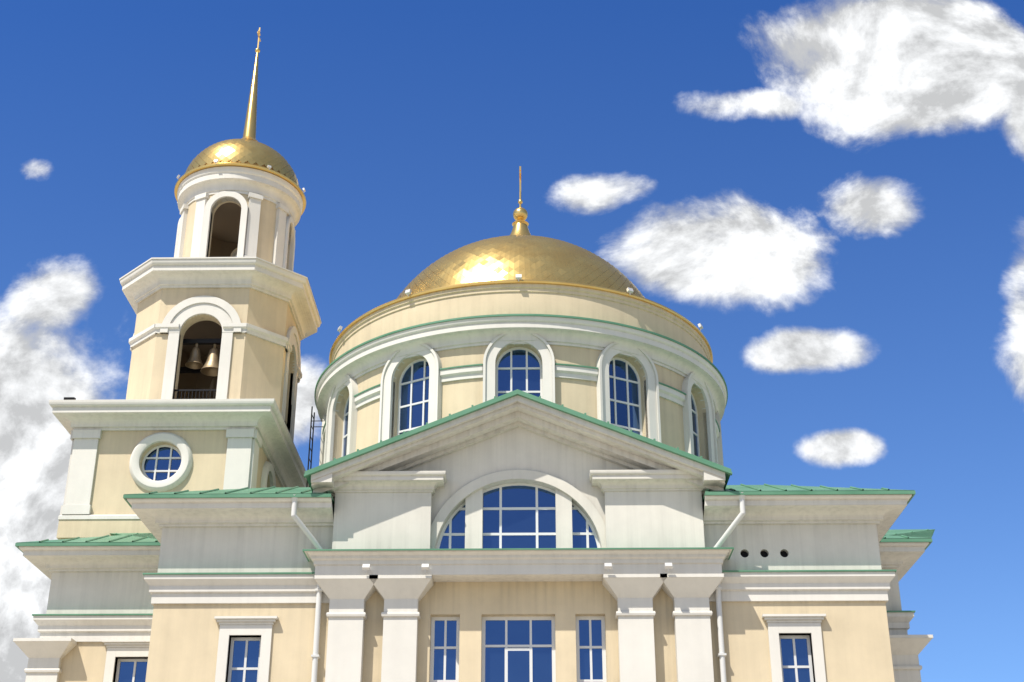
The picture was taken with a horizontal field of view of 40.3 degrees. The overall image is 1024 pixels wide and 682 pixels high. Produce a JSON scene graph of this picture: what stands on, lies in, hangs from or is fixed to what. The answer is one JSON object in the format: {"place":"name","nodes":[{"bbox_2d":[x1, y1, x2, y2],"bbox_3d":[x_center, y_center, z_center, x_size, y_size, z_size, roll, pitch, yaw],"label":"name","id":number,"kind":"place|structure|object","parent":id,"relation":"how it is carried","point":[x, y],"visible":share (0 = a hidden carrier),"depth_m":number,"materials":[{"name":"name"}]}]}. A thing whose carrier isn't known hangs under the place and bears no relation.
{"place":"outdoors","nodes":[
{"label":"outdoors","id":0,"kind":"place"},
{"bbox_2d":[129,166,726,491],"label":"round mouldings","id":1,"kind":"structure","parent":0,"point":[540,335],"depth_m":33.39,"materials":[{"name":"white paint"}]},
{"bbox_2d":[0,0,1023,681],"label":"sky","id":2,"kind":"structure","parent":0,"point":[833,190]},
{"bbox_2d":[407,427,629,548],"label":"pediment wall","id":3,"kind":"structure","parent":0,"point":[517,448],"depth_m":28.67,"materials":[{"name":"white paint"}]},
{"bbox_2d":[404,244,634,294],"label":"dome","id":4,"kind":"structure","parent":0,"point":[495,272],"depth_m":35.40,"materials":[{"name":"gold metal"}]},
{"bbox_3d":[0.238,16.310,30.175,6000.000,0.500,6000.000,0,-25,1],"label":"ground","id":5,"kind":"structure","parent":0,"visible":0},
{"bbox_2d":[13,192,932,681],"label":"cornices and pilasters","id":6,"kind":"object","parent":5,"relation":"on","point":[635,582],"depth_m":27.88,"materials":[{"name":"white paint"}]},
{"bbox_2d":[64,339,323,486],"bbox_3d":[-8.115,2.371,36.162,6.494,4.620,2.648,4,-26,-8],"label":"iron work","id":7,"kind":"object","parent":6,"relation":"on","point":[199,342],"visible":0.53,"depth_m":35.97,"materials":[{"name":"black metal"}]},
{"bbox_2d":[185,343,219,398],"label":"bells","id":8,"kind":"object","parent":7,"relation":"hanging from","point":[210,367],"visible":0.67,"depth_m":36.24,"materials":[{"name":"brown metal"}]},
{"bbox_2d":[59,581,894,681],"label":"block walls","id":9,"kind":"structure","parent":5,"relation":"on","point":[183,644],"depth_m":27.25,"materials":[{"name":"beige paint"}]},
{"bbox_2d":[115,347,813,681],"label":"window frames","id":10,"kind":"structure","parent":9,"relation":"on","point":[500,534],"depth_m":28.26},
{"bbox_2d":[118,350,809,681],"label":"window glass","id":11,"kind":"object","parent":10,"relation":"in","point":[518,521],"visible":0.44,"depth_m":28.28,"materials":[{"name":"blue glass"}]},
{"bbox_2d":[46,524,901,613],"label":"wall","id":12,"kind":"structure","parent":9,"relation":"on","point":[280,549],"depth_m":28.03,"materials":[{"name":"white paint"}]},
{"bbox_2d":[15,314,934,615],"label":"green roofs","id":13,"kind":"structure","parent":12,"relation":"on","point":[727,490],"depth_m":28.21,"materials":[{"name":"metal"}]},
{"bbox_2d":[56,519,150,539],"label":"stucco walls","id":14,"kind":"structure","parent":13,"relation":"on","point":[69,529],"depth_m":33.42,"materials":[{"name":"beige paint"}]},
{"bbox_2d":[90,430,280,514],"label":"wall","id":15,"kind":"structure","parent":13,"relation":"on","point":[113,482],"depth_m":34.18,"materials":[{"name":"beige paint"}]},
{"bbox_2d":[126,288,300,440],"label":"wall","id":16,"kind":"structure","parent":15,"relation":"on","point":[257,367],"depth_m":36.27,"materials":[{"name":"beige paint"}]},
{"bbox_2d":[183,194,290,267],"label":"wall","id":17,"kind":"structure","parent":16,"relation":"on","point":[225,225],"depth_m":38.64,"materials":[{"name":"beige paint"}]},
{"bbox_2d":[311,395,724,548],"bbox_3d":[0.142,3.362,29.549,8.240,3.278,3.800,0,-25,1],"label":"white portico attic","id":18,"kind":"object","parent":13,"relation":"on","point":[653,496],"visible":0.87,"depth_m":28.12,"materials":[{"name":"white paint"}]},
{"bbox_2d":[331,283,710,362],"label":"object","id":19,"kind":"object","parent":13,"relation":"on","point":[520,298],"visible":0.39,"depth_m":33.22,"materials":[{"name":"beige paint"}]},
{"bbox_2d":[174,27,712,363],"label":"gold trim","id":20,"kind":"structure","parent":19,"relation":"on","point":[520,224],"depth_m":38.36,"materials":[{"name":"gold metal"}]},
{"bbox_2d":[188,154,293,184],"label":"dome","id":21,"kind":"structure","parent":20,"relation":"on","point":[238,161],"depth_m":38.89,"materials":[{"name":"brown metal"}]},
{"bbox_2d":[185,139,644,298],"bbox_3d":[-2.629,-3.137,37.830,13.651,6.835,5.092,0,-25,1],"label":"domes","id":22,"kind":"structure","parent":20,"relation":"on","point":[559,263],"depth_m":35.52,"materials":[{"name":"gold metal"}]},
{"bbox_2d":[177,159,702,572],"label":"floodlights","id":23,"kind":"object","parent":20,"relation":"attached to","point":[608,566],"visible":0.94,"depth_m":27.17,"materials":[{"name":"white metal"}]},
{"bbox_2d":[333,344,708,459],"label":"drum wall","id":24,"kind":"structure","parent":13,"relation":"on","point":[580,396],"depth_m":32.67,"materials":[{"name":"beige paint"}]},
{"bbox_2d":[740,551,786,556],"bbox_3d":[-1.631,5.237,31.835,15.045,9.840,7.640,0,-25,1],"label":"vent holes","id":25,"kind":"object","parent":12,"relation":"on","point":[762,553],"visible":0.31,"depth_m":27.95,"materials":[{"name":"black"}]},
{"bbox_2d":[291,492,745,681],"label":"downpipes","id":26,"kind":"object","parent":9,"relation":"attached to","point":[721,655],"visible":0.69,"depth_m":27.30,"materials":[{"name":"white metal"}]}
]}

